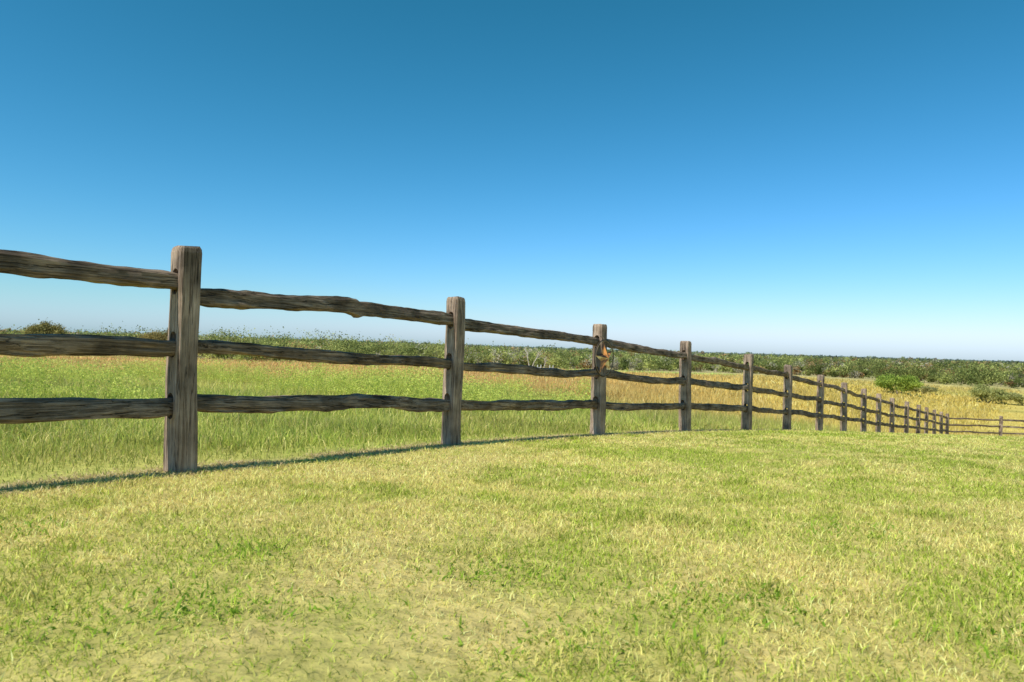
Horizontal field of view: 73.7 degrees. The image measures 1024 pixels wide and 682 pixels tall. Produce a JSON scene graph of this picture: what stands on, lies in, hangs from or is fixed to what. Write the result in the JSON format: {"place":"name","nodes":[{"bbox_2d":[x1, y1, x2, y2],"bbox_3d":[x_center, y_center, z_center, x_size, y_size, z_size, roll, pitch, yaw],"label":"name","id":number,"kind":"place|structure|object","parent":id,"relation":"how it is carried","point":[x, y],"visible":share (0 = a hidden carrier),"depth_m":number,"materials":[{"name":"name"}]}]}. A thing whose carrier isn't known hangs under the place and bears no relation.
{"place":"outdoors","nodes":[
{"label":"outdoors","id":0,"kind":"place"},
{"bbox_2d":[0,354,1023,681],"bbox_3d":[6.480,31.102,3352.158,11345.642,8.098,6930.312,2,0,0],"label":"ground","id":1,"kind":"structure","parent":0,"point":[334,622],"depth_m":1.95,"materials":[{"name":"green plant"}]},
{"bbox_2d":[19,317,68,333],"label":"mesquite tree","id":2,"kind":"object","parent":1,"relation":"on","point":[46,328],"visible":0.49,"depth_m":165.63,"materials":[{"name":"green plant"}]},
{"bbox_2d":[134,327,167,357],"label":"mesquite tree","id":3,"kind":"object","parent":1,"relation":"on","point":[154,335],"visible":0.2,"depth_m":163.67,"materials":[{"name":"green plant"}]},
{"bbox_2d":[0,355,609,414],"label":"flowering weeds","id":4,"kind":"object","parent":1,"relation":"on","point":[373,381],"visible":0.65,"depth_m":16.21,"materials":[{"name":"green plant"}]},
{"bbox_2d":[0,245,1023,473],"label":"split rail fence","id":5,"kind":"object","parent":1,"relation":"on","point":[180,405],"visible":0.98,"depth_m":4.57,"materials":[{"name":"brown wood"}]},
{"bbox_2d":[594,336,613,376],"bbox_3d":[1.062,0.175,7.905,0.131,0.482,0.420,1,-1,53],"label":"metal star ornament","id":6,"kind":"object","parent":5,"relation":"attached to","point":[603,357],"visible":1,"depth_m":7.85,"materials":[{"name":"metal"}]},
{"bbox_2d":[0,355,1023,486],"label":"pasture grass","id":7,"kind":"structure","parent":1,"relation":"on","point":[322,428],"depth_m":10.80,"materials":[{"name":"green plant"}]},
{"bbox_2d":[0,321,1023,388],"bbox_3d":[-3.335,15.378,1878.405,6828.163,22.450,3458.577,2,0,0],"label":"distant trees","id":8,"kind":"object","parent":1,"relation":"on","point":[981,372],"visible":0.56,"depth_m":202.63,"materials":[{"name":"green plant"}]},
{"bbox_2d":[522,346,541,365],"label":"dead tree","id":9,"kind":"object","parent":1,"relation":"on","point":[526,351],"visible":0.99,"depth_m":149.93,"materials":[{"name":"grey wood"}]},
{"bbox_2d":[872,373,923,393],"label":"mesquite tree","id":10,"kind":"object","parent":1,"relation":"on","point":[905,383],"visible":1,"depth_m":114.01,"materials":[{"name":"green plant"}]},
{"bbox_2d":[909,385,937,393],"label":"mesquite tree","id":11,"kind":"object","parent":1,"relation":"on","point":[929,389],"visible":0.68,"depth_m":123.62,"materials":[{"name":"green plant"}]},
{"bbox_2d":[967,385,1013,402],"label":"mesquite tree","id":12,"kind":"object","parent":1,"relation":"on","point":[982,392],"visible":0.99,"depth_m":110.14,"materials":[{"name":"green plant"}]},
{"bbox_2d":[1008,392,1023,405],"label":"mesquite tree","id":13,"kind":"object","parent":1,"relation":"on","point":[1017,397],"visible":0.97,"depth_m":107.81,"materials":[{"name":"green plant"}]},
{"bbox_2d":[0,0,1023,361],"label":"sky","id":14,"kind":"structure","parent":0,"point":[845,178],"materials":[{"name":"blue"}]}
]}

